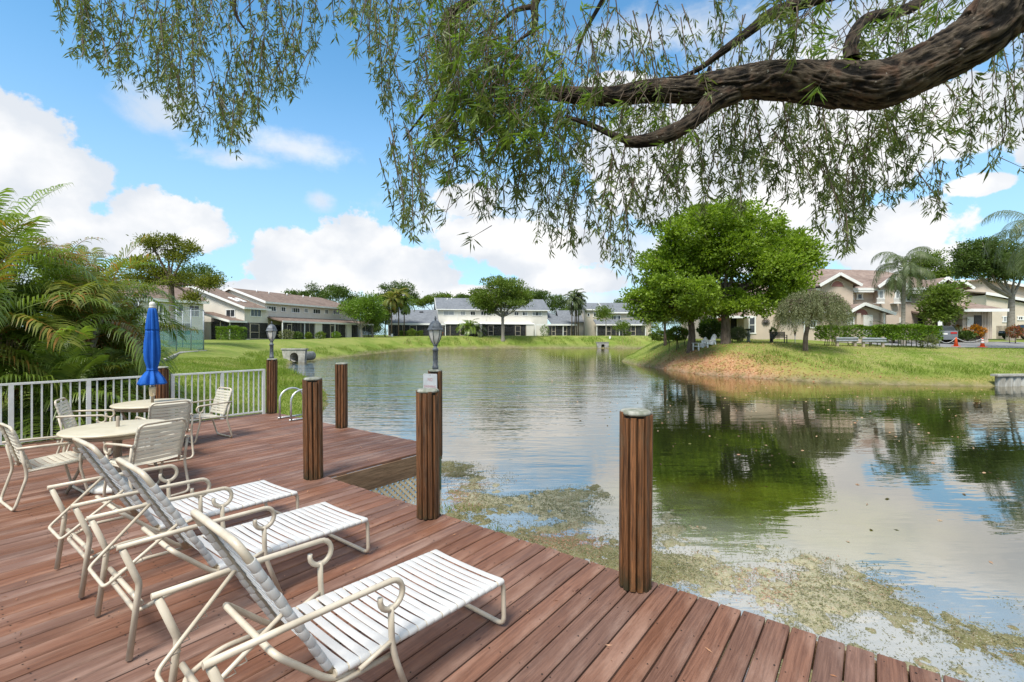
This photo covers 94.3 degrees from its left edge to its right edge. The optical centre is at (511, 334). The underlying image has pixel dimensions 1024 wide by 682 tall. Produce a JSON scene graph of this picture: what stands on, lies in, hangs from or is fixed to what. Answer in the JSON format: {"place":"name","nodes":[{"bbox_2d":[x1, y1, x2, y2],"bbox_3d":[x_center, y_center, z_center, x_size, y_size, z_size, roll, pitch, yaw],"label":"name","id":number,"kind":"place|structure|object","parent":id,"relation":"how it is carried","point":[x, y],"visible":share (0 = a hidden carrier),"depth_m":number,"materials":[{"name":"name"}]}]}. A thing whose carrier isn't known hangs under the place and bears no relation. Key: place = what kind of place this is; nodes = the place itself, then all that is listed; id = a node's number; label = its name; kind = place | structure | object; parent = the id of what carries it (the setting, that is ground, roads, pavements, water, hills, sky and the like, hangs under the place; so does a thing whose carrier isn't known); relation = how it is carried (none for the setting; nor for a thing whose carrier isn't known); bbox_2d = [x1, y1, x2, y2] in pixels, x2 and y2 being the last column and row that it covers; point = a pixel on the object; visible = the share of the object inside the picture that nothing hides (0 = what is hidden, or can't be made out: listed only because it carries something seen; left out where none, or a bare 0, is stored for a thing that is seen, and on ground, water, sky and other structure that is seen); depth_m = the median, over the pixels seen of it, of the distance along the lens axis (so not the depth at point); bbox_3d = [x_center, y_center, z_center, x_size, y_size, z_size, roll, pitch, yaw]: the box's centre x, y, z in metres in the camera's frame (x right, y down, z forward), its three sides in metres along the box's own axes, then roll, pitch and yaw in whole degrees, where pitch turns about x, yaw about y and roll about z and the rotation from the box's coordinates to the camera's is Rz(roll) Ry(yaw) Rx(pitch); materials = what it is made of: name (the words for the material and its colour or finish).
{"place":"outdoors","nodes":[
{"label":"outdoors","id":0,"kind":"place"},
{"bbox_2d":[0,0,1023,334],"label":"sky","id":1,"kind":"structure","parent":0,"point":[302,204],"materials":[{"name":"blue"}]},
{"bbox_2d":[0,335,1023,445],"bbox_3d":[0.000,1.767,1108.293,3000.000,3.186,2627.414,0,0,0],"label":"ground","id":2,"kind":"structure","parent":0,"point":[234,349],"depth_m":30.52,"materials":[{"name":"green plant"}]},
{"bbox_2d":[0,232,112,371],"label":"areca palm","id":3,"kind":"object","parent":2,"relation":"on","point":[46,238],"visible":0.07,"depth_m":10.74,"materials":[{"name":"green plant"}]},
{"bbox_2d":[0,182,121,394],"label":"areca palm","id":4,"kind":"object","parent":2,"relation":"on","point":[13,216],"visible":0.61,"depth_m":9.84,"materials":[{"name":"green plant"}]},
{"bbox_2d":[0,237,121,415],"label":"areca palm","id":5,"kind":"object","parent":2,"relation":"on","point":[67,247],"visible":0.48,"depth_m":11.10,"materials":[{"name":"green plant"}]},
{"bbox_2d":[0,242,124,422],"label":"areca palm","id":6,"kind":"object","parent":2,"relation":"on","point":[4,280],"visible":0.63,"depth_m":8.99,"materials":[{"name":"green plant"}]},
{"bbox_2d":[0,266,124,427],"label":"areca palm","id":7,"kind":"object","parent":2,"relation":"on","point":[6,366],"visible":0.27,"depth_m":9.63,"materials":[{"name":"green plant"}]},
{"bbox_2d":[0,326,148,445],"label":"areca palm","id":8,"kind":"object","parent":2,"relation":"on","point":[61,369],"visible":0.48,"depth_m":9.09,"materials":[{"name":"green plant"}]},
{"bbox_2d":[4,231,147,371],"bbox_3d":[-11.892,-0.310,12.943,4.913,4.608,4.799,0,0,0],"label":"areca palm","id":9,"kind":"object","parent":2,"relation":"on","point":[70,281],"visible":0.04,"depth_m":12.24,"materials":[{"name":"green plant"}]},
{"bbox_2d":[3,218,183,391],"bbox_3d":[-10.872,-0.264,12.077,3.906,4.772,5.133,0,0,13],"label":"areca palm","id":10,"kind":"object","parent":2,"relation":"on","point":[128,280],"visible":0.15,"depth_m":11.95,"materials":[{"name":"green plant"}]},
{"bbox_2d":[3,233,185,409],"bbox_3d":[-9.544,-0.122,10.857,4.504,4.656,3.918,0,0,41],"label":"areca palm","id":11,"kind":"object","parent":2,"relation":"on","point":[88,288],"visible":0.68,"depth_m":10.63,"materials":[{"name":"green plant"}]},
{"bbox_2d":[0,278,203,412],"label":"areca palm","id":12,"kind":"object","parent":2,"relation":"on","point":[121,344],"visible":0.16,"depth_m":11.59,"materials":[{"name":"green plant"}]},
{"bbox_2d":[14,347,206,440],"bbox_3d":[-8.913,1.498,10.574,3.409,2.453,3.146,0,0,0],"label":"areca palm","id":13,"kind":"object","parent":2,"relation":"on","point":[110,370],"visible":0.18,"depth_m":10.30,"materials":[{"name":"green plant"}]},
{"bbox_2d":[110,284,208,339],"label":"townhouse","id":14,"kind":"structure","parent":2,"relation":"on","point":[197,319],"depth_m":58.34,"materials":[{"name":"beige paint"}]},
{"bbox_2d":[188,305,199,316],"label":"window","id":15,"kind":"structure","parent":14,"relation":"in","point":[194,313],"depth_m":59.10,"materials":[{"name":"white glass"}]},
{"bbox_2d":[122,298,203,361],"bbox_3d":[-21.536,-0.075,29.750,0.100,3.622,13.133,0,0,-16],"label":"court fence","id":16,"kind":"object","parent":2,"relation":"on","point":[186,329],"visible":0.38,"depth_m":33.46,"materials":[{"name":"metal"}]},
{"bbox_2d":[119,232,231,345],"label":"pine tree","id":17,"kind":"object","parent":2,"relation":"on","point":[154,273],"visible":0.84,"depth_m":42.75,"materials":[{"name":"green plant"}]},
{"bbox_2d":[154,261,223,288],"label":"broadleaf tree","id":18,"kind":"object","parent":2,"relation":"on","point":[203,268],"visible":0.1,"depth_m":77.01,"materials":[{"name":"green plant"}]},
{"bbox_2d":[215,325,247,339],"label":"hedge","id":19,"kind":"object","parent":2,"relation":"on","point":[238,329],"visible":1,"depth_m":57.32,"materials":[{"name":"green plant"}]},
{"bbox_2d":[186,286,373,339],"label":"townhouse row","id":20,"kind":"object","parent":2,"relation":"on","point":[255,313],"visible":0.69,"depth_m":69.11,"materials":[{"name":"beige paint"}]},
{"bbox_2d":[281,348,315,361],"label":"culvert headwall","id":21,"kind":"object","parent":2,"relation":"on","point":[299,354],"visible":0.88,"depth_m":44.28,"materials":[{"name":"concrete"}]},
{"bbox_2d":[235,344,403,389],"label":"bank grass","id":22,"kind":"structure","parent":2,"relation":"on","point":[263,359],"depth_m":33.11,"materials":[{"name":"green plant"}]},
{"bbox_2d":[281,282,364,302],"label":"broadleaf tree","id":23,"kind":"object","parent":2,"relation":"on","point":[333,291],"visible":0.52,"depth_m":116.35,"materials":[{"name":"green plant"}]},
{"bbox_2d":[334,290,388,336],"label":"young tree","id":24,"kind":"object","parent":2,"relation":"on","point":[366,307],"visible":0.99,"depth_m":80.03,"materials":[{"name":"green plant"}]},
{"bbox_2d":[379,289,403,333],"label":"tall palm","id":25,"kind":"object","parent":2,"relation":"on","point":[391,309],"visible":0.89,"depth_m":90.44,"materials":[{"name":"green plant"}]},
{"bbox_2d":[385,288,409,335],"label":"tall palm","id":26,"kind":"object","parent":2,"relation":"on","point":[397,292],"visible":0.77,"depth_m":91.55,"materials":[{"name":"green plant"}]},
{"bbox_2d":[373,279,422,309],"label":"broadleaf tree","id":27,"kind":"object","parent":2,"relation":"on","point":[403,285],"visible":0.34,"depth_m":126.27,"materials":[{"name":"green plant"}]},
{"bbox_2d":[394,296,414,335],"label":"tall palm","id":28,"kind":"object","parent":2,"relation":"on","point":[405,310],"visible":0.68,"depth_m":92.88,"materials":[{"name":"green plant"}]},
{"bbox_2d":[414,291,454,309],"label":"broadleaf tree","id":29,"kind":"object","parent":2,"relation":"on","point":[428,300],"visible":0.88,"depth_m":121.63,"materials":[{"name":"green plant"}]},
{"bbox_2d":[455,318,482,335],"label":"areca palm","id":30,"kind":"object","parent":2,"relation":"on","point":[470,326],"visible":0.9,"depth_m":94.66,"materials":[{"name":"green plant"}]},
{"bbox_2d":[386,298,576,335],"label":"townhouse","id":31,"kind":"structure","parent":2,"relation":"on","point":[450,314],"depth_m":101.49,"materials":[{"name":"white paint"}]},
{"bbox_2d":[0,412,964,681],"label":"wooden deck","id":32,"kind":"structure","parent":2,"relation":"on","point":[52,628],"depth_m":3.27,"materials":[{"name":"brown wood"}]},
{"bbox_2d":[0,423,89,510],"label":"strap chair","id":33,"kind":"object","parent":32,"relation":"on","point":[19,456],"visible":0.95,"depth_m":5.28,"materials":[{"name":"beige plastic"}]},
{"bbox_2d":[0,376,150,444],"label":"white railing","id":34,"kind":"object","parent":32,"relation":"on","point":[11,402],"visible":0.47,"depth_m":8.25,"materials":[{"name":"white metal"}]},
{"bbox_2d":[54,397,115,458],"bbox_3d":[-6.528,1.404,7.291,0.645,0.893,0.599,0,0,-30],"label":"strap chair","id":35,"kind":"object","parent":32,"relation":"on","point":[61,417],"visible":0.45,"depth_m":7.15,"materials":[{"name":"beige plastic"}]},
{"bbox_2d":[88,467,134,493],"bbox_3d":[-4.780,1.698,5.760,0.550,0.305,0.547,0,0,0],"label":"umbrella base","id":36,"kind":"object","parent":32,"relation":"on","point":[97,488],"visible":0.12,"depth_m":5.53,"materials":[{"name":"white plastic"}]},
{"bbox_2d":[56,416,171,495],"bbox_3d":[-4.780,1.415,5.760,1.080,0.859,1.080,0,0,0],"label":"round table","id":37,"kind":"object","parent":32,"relation":"on","point":[117,431],"visible":0.73,"depth_m":5.53,"materials":[{"name":"beige plastic"}]},
{"bbox_2d":[103,418,189,503],"bbox_3d":[-4.181,1.404,5.454,0.645,0.893,0.599,0,0,25],"label":"strap chair","id":38,"kind":"object","parent":32,"relation":"on","point":[135,457],"visible":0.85,"depth_m":5.36,"materials":[{"name":"beige plastic"}]},
{"bbox_2d":[109,398,191,445],"bbox_3d":[-5.920,1.479,7.820,1.080,0.731,1.080,0,0,0],"label":"round table","id":39,"kind":"object","parent":32,"relation":"on","point":[138,406],"visible":0.45,"depth_m":7.59,"materials":[{"name":"beige plastic"}]},
{"bbox_2d":[154,366,168,419],"bbox_3d":[-7.030,2.042,9.524,0.239,2.817,0.236,0,0,-5],"label":"wooden post","id":40,"kind":"object","parent":32,"relation":"on","point":[162,391],"visible":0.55,"depth_m":9.46,"materials":[{"name":"brown wood"}]},
{"bbox_2d":[135,400,193,465],"bbox_3d":[-5.170,1.404,7.072,0.645,0.893,0.599,0,0,40],"label":"strap chair","id":41,"kind":"object","parent":32,"relation":"on","point":[161,409],"visible":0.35,"depth_m":6.95,"materials":[{"name":"beige plastic"}]},
{"bbox_2d":[47,437,299,597],"bbox_3d":[-2.843,1.321,4.155,0.724,1.044,1.715,0,0,36],"label":"chaise lounge","id":42,"kind":"object","parent":32,"relation":"on","point":[110,475],"visible":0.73,"depth_m":3.81,"materials":[{"name":"white plastic"}]},
{"bbox_2d":[183,387,232,443],"bbox_3d":[-5.404,1.404,8.416,0.598,0.893,0.645,0,0,34],"label":"strap chair","id":43,"kind":"object","parent":32,"relation":"on","point":[202,415],"visible":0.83,"depth_m":8.49,"materials":[{"name":"beige plastic"}]},
{"bbox_2d":[170,369,264,421],"bbox_3d":[-6.367,1.325,10.395,0.058,1.048,1.880,0,0,37],"label":"white railing","id":44,"kind":"object","parent":32,"relation":"on","point":[172,387],"visible":0.77,"depth_m":10.39,"materials":[{"name":"white metal"}]},
{"bbox_2d":[86,457,369,660],"bbox_3d":[-1.967,1.321,3.509,0.724,1.044,1.715,0,0,38],"label":"chaise lounge","id":45,"kind":"object","parent":32,"relation":"on","point":[158,501],"visible":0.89,"depth_m":3.23,"materials":[{"name":"white plastic"}]},
{"bbox_2d":[266,358,277,413],"bbox_3d":[-5.683,2.004,11.218,0.246,2.892,0.238,0,0,-13],"label":"wooden post","id":46,"kind":"object","parent":32,"relation":"on","point":[271,382],"visible":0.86,"depth_m":11.13,"materials":[{"name":"brown wood"}]},
{"bbox_2d":[266,321,277,357],"bbox_3d":[-5.678,0.117,11.220,0.268,0.881,0.232,0,0,-6],"label":"post lamp","id":47,"kind":"object","parent":46,"relation":"on","point":[271,330],"visible":1,"depth_m":11.18,"materials":[{"name":"black metal"}]},
{"bbox_2d":[278,387,302,420],"bbox_3d":[-4.756,2.187,10.532,0.520,2.026,0.630,0,0,37],"label":"swim ladder","id":48,"kind":"object","parent":32,"relation":"attached to","point":[291,398],"visible":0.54,"depth_m":10.44,"materials":[{"name":"metal"}]},
{"bbox_2d":[302,377,322,479],"bbox_3d":[-2.565,1.999,6.135,0.244,2.902,0.233,-1,0,-22],"label":"wooden post","id":49,"kind":"object","parent":32,"relation":"on","point":[312,398],"visible":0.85,"depth_m":6.05,"materials":[{"name":"brown wood"}]},
{"bbox_2d":[150,509,505,681],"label":"chaise lounge","id":50,"kind":"object","parent":32,"relation":"on","point":[242,563],"visible":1,"depth_m":2.35,"materials":[{"name":"white plastic"}]},
{"bbox_2d":[416,388,439,519],"bbox_3d":[-0.853,1.999,4.841,0.237,2.902,0.237,0,0,-8],"label":"wooden post","id":51,"kind":"object","parent":32,"relation":"on","point":[427,455],"visible":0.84,"depth_m":4.75,"materials":[{"name":"brown wood"}]},
{"bbox_2d":[428,369,442,489],"bbox_3d":[-1.267,2.010,7.853,0.234,2.879,0.240,0,0,-3],"label":"wooden post","id":52,"kind":"object","parent":32,"relation":"on","point":[438,372],"visible":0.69,"depth_m":7.78,"materials":[{"name":"brown wood"}]},
{"bbox_2d":[423,374,436,387],"bbox_3d":[-1.333,0.812,7.732,0.250,0.355,0.014,0,0,19],"label":"swimming sign","id":53,"kind":"object","parent":52,"relation":"attached to","point":[429,380],"visible":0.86,"depth_m":7.73,"materials":[{"name":"white paint"}]},
{"bbox_2d":[427,316,442,369],"bbox_3d":[-1.266,0.131,7.853,0.268,0.881,0.232,0,0,-17],"label":"post lamp","id":54,"kind":"object","parent":52,"relation":"on","point":[435,329],"visible":1,"depth_m":7.81,"materials":[{"name":"black metal"}]},
{"bbox_2d":[619,408,652,592],"bbox_3d":[0.907,1.999,3.504,0.241,2.902,0.232,0,0,-22],"label":"wooden post","id":55,"kind":"object","parent":32,"relation":"on","point":[635,487],"visible":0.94,"depth_m":3.41,"materials":[{"name":"brown wood"}]},
{"bbox_2d":[466,273,535,341],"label":"flame tree","id":56,"kind":"object","parent":2,"relation":"on","point":[505,294],"visible":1,"depth_m":91.33,"materials":[{"name":"green plant"}]},
{"bbox_2d":[403,335,663,346],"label":"bank grass","id":57,"kind":"structure","parent":2,"relation":"on","point":[550,340],"depth_m":92.02,"materials":[{"name":"green plant"}]},
{"bbox_2d":[52,0,1023,287],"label":"weeping bottlebrush tree","id":58,"kind":"object","parent":2,"relation":"on","point":[974,34],"visible":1,"depth_m":4.32,"materials":[{"name":"green plant"}]},
{"bbox_2d":[523,287,572,314],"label":"broadleaf tree","id":59,"kind":"object","parent":2,"relation":"on","point":[555,302],"visible":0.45,"depth_m":129.21,"materials":[{"name":"green plant"}]},
{"bbox_2d":[562,293,581,335],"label":"tall palm","id":60,"kind":"object","parent":2,"relation":"on","point":[573,303],"visible":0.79,"depth_m":100.63,"materials":[{"name":"green plant"}]},
{"bbox_2d":[565,288,584,335],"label":"tall palm","id":61,"kind":"object","parent":2,"relation":"on","point":[574,292],"visible":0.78,"depth_m":101.48,"materials":[{"name":"green plant"}]},
{"bbox_2d":[566,299,586,335],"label":"tall palm","id":62,"kind":"object","parent":2,"relation":"on","point":[579,311],"visible":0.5,"depth_m":102.71,"materials":[{"name":"green plant"}]},
{"bbox_2d":[555,303,650,335],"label":"townhouse","id":63,"kind":"structure","parent":2,"relation":"on","point":[589,325],"depth_m":106.02,"materials":[{"name":"beige paint"}]},
{"bbox_2d":[592,304,616,335],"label":"young tree","id":64,"kind":"object","parent":2,"relation":"on","point":[604,311],"visible":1,"depth_m":98.01,"materials":[{"name":"green plant"}]},
{"bbox_2d":[612,319,632,333],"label":"young tree","id":65,"kind":"object","parent":2,"relation":"on","point":[621,328],"visible":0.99,"depth_m":96.95,"materials":[{"name":"green plant"}]},
{"bbox_2d":[648,330,668,340],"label":"bush","id":66,"kind":"object","parent":2,"relation":"on","point":[654,336],"visible":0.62,"depth_m":42.33,"materials":[{"name":"green plant"}]},
{"bbox_2d":[642,316,687,345],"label":"weeping tree","id":67,"kind":"object","parent":2,"relation":"on","point":[664,329],"visible":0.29,"depth_m":40.87,"materials":[{"name":"green plant"}]},
{"bbox_2d":[618,254,714,352],"bbox_3d":[11.672,-2.766,34.981,7.155,8.608,5.446,0,0,-23],"label":"broadleaf tree","id":68,"kind":"object","parent":2,"relation":"on","point":[691,334],"visible":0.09,"depth_m":35.07,"materials":[{"name":"green plant"}]},
{"bbox_2d":[665,325,687,349],"bbox_3d":[13.073,0.236,37.461,1.884,2.083,1.921,0,0,0],"label":"bush","id":69,"kind":"object","parent":2,"relation":"on","point":[674,331],"visible":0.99,"depth_m":37.16,"materials":[{"name":"green plant"}]},
{"bbox_2d":[695,317,720,339],"bbox_3d":[15.962,-0.434,38.493,2.118,2.198,2.059,0,0,43],"label":"bush","id":70,"kind":"object","parent":2,"relation":"on","point":[714,327],"visible":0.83,"depth_m":38.05,"materials":[{"name":"green plant"}]},
{"bbox_2d":[619,196,835,343],"bbox_3d":[15.327,-4.351,33.870,13.456,10.535,9.380,0,0,-27],"label":"broadleaf tree","id":71,"kind":"object","parent":2,"relation":"on","point":[779,257],"visible":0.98,"depth_m":32.46,"materials":[{"name":"green plant"}]},
{"bbox_2d":[730,326,747,341],"bbox_3d":[17.357,-0.014,36.521,1.407,1.477,1.523,0,0,0],"label":"bush","id":72,"kind":"object","parent":2,"relation":"on","point":[742,333],"visible":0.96,"depth_m":36.29,"materials":[{"name":"green plant"}]},
{"bbox_2d":[639,341,916,382],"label":"fallen leaves","id":73,"kind":"object","parent":2,"relation":"on","point":[690,353],"visible":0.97,"depth_m":30.91,"materials":[{"name":"brown plant"}]},
{"bbox_2d":[771,288,855,350],"bbox_3d":[18.939,-0.829,30.003,4.510,4.301,4.597,0,0,0],"label":"weeping tree","id":74,"kind":"object","parent":2,"relation":"on","point":[812,304],"visible":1,"depth_m":29.16,"materials":[{"name":"green plant"}]},
{"bbox_2d":[626,338,1023,382],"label":"promontory grass","id":75,"kind":"structure","parent":2,"relation":"on","point":[797,349],"depth_m":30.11,"materials":[{"name":"green plant"}]},
{"bbox_2d":[681,269,1008,342],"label":"townhouse","id":76,"kind":"structure","parent":2,"relation":"on","point":[862,296],"depth_m":44.75,"materials":[{"name":"paint"}]},
{"bbox_2d":[748,316,755,333],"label":"window","id":77,"kind":"structure","parent":76,"relation":"in","point":[751,321],"depth_m":45.92,"materials":[{"name":"white glass"}]},
{"bbox_2d":[863,315,872,337],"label":"door","id":78,"kind":"structure","parent":76,"relation":"in","point":[866,318],"depth_m":42.22,"materials":[{"name":"white paint"}]},
{"bbox_2d":[836,336,858,345],"bbox_3d":[22.639,0.543,32.150,1.487,0.900,0.220,0,0,0],"label":"guard rail","id":79,"kind":"object","parent":2,"relation":"on","point":[854,340],"visible":0.85,"depth_m":32.08,"materials":[{"name":"metal"}]},
{"bbox_2d":[814,324,890,345],"bbox_3d":[23.614,0.063,32.989,4.737,1.639,1.530,0,0,0],"label":"hedge","id":80,"kind":"object","parent":2,"relation":"on","point":[823,333],"visible":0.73,"depth_m":32.51,"materials":[{"name":"green plant"}]},
{"bbox_2d":[861,337,886,346],"bbox_3d":[24.082,0.573,31.650,1.597,0.900,0.220,0,0,0],"label":"guard rail","id":81,"kind":"object","parent":2,"relation":"on","point":[882,340],"visible":0.86,"depth_m":31.57,"materials":[{"name":"metal"}]},
{"bbox_2d":[871,246,945,344],"bbox_3d":[32.133,-3.054,39.019,4.724,8.360,4.239,0,0,0],"label":"queen palm","id":82,"kind":"object","parent":2,"relation":"on","point":[901,283],"visible":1,"depth_m":38.61,"materials":[{"name":"green plant"}]},
{"bbox_2d":[873,323,944,347],"bbox_3d":[26.841,0.058,32.202,3.704,1.705,1.940,0,0,0],"label":"hedge","id":83,"kind":"object","parent":2,"relation":"on","point":[900,329],"visible":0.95,"depth_m":31.50,"materials":[{"name":"green plant"}]},
{"bbox_2d":[915,333,939,348],"bbox_3d":[27.475,0.499,31.368,1.528,1.391,1.588,0,0,0],"label":"bush","id":84,"kind":"object","parent":2,"relation":"on","point":[934,340],"visible":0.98,"depth_m":31.23,"materials":[{"name":"green plant"}]},
{"bbox_2d":[893,247,963,279],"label":"broadleaf tree","id":85,"kind":"object","parent":2,"relation":"on","point":[940,272],"visible":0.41,"depth_m":73.59,"materials":[{"name":"green plant"}]},
{"bbox_2d":[912,279,975,341],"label":"fruit tree","id":86,"kind":"object","parent":2,"relation":"on","point":[939,298],"visible":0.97,"depth_m":41.87,"materials":[{"name":"green plant"}]},
{"bbox_2d":[958,330,978,341],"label":"bush","id":87,"kind":"object","parent":2,"relation":"on","point":[966,335],"visible":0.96,"depth_m":42.22,"materials":[{"name":"green plant"}]},
{"bbox_2d":[962,323,987,341],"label":"bush","id":88,"kind":"object","parent":2,"relation":"on","point":[976,327],"visible":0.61,"depth_m":42.56,"materials":[{"name":"orange plant"}]},
{"bbox_2d":[946,235,1023,340],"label":"broadleaf tree","id":89,"kind":"object","parent":2,"relation":"on","point":[969,261],"visible":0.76,"depth_m":46.30,"materials":[{"name":"green plant"}]},
{"bbox_2d":[964,278,1023,338],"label":"townhouse","id":90,"kind":"structure","parent":2,"relation":"on","point":[982,294],"depth_m":57.19,"materials":[{"name":"beige paint"}]},
{"bbox_2d":[981,210,1023,281],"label":"queen palm","id":91,"kind":"object","parent":2,"relation":"on","point":[1017,253],"visible":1,"depth_m":33.62,"materials":[{"name":"green plant"}]},
{"bbox_2d":[990,374,1023,386],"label":"concrete seawall","id":92,"kind":"object","parent":2,"relation":"on","point":[1003,380],"visible":0.39,"depth_m":23.44,"materials":[{"name":"grey concrete"}]},
{"bbox_2d":[1004,324,1023,342],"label":"bush","id":93,"kind":"object","parent":2,"relation":"on","point":[1014,334],"visible":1,"depth_m":41.84,"materials":[{"name":"red plant"}]},
{"bbox_2d":[287,348,1023,681],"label":"water","id":94,"kind":"structure","parent":0,"point":[536,433],"depth_m":9.48,"materials":[{"name":"liquid"}]},
{"bbox_2d":[335,362,347,427],"bbox_3d":[-3.406,2.004,9.497,0.237,2.892,0.238,0,0,-10],"label":"wooden post","id":95,"kind":"object","parent":94,"relation":"in","point":[341,394],"visible":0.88,"depth_m":9.40,"materials":[{"name":"brown wood"}]},
{"bbox_2d":[440,501,508,531],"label":"notch tufts","id":96,"kind":"object","parent":94,"relation":"on","point":[497,529],"visible":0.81,"depth_m":6.81,"materials":[{"name":"green plant"}]},
{"bbox_2d":[440,460,1023,681],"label":"pond weed","id":97,"kind":"object","parent":94,"relation":"on","point":[715,573],"visible":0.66,"depth_m":5.12,"materials":[{"name":"green plant"}]},
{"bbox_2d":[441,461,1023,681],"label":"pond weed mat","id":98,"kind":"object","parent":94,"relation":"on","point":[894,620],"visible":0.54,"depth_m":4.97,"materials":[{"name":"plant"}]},
{"bbox_2d":[518,379,1023,562],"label":"floating leaves","id":99,"kind":"object","parent":94,"relation":"on","point":[815,433],"visible":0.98,"depth_m":14.00,"materials":[{"name":"green plant"}]},
{"bbox_2d":[839,340,1023,347],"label":"road","id":100,"kind":"structure","parent":0,"point":[946,344],"depth_m":39.81,"materials":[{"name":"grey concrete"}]},
{"bbox_2d":[928,326,957,341],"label":"parked car","id":101,"kind":"object","parent":100,"relation":"on","point":[950,334],"visible":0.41,"depth_m":40.41,"materials":[{"name":"grey paint"}]},
{"bbox_3d":[-5.920,1.698,7.820,0.550,0.305,0.547,0,0,0],"label":"umbrella base","id":102,"kind":"object","parent":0,"visible":0},
{"bbox_2d":[137,302,166,402],"bbox_3d":[-5.914,0.502,7.820,0.392,2.096,0.386,0,0,0],"label":"patio umbrella","id":103,"kind":"object","parent":102,"relation":"in","point":[152,375],"visible":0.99,"depth_m":7.76,"materials":[{"name":"blue fabric"}]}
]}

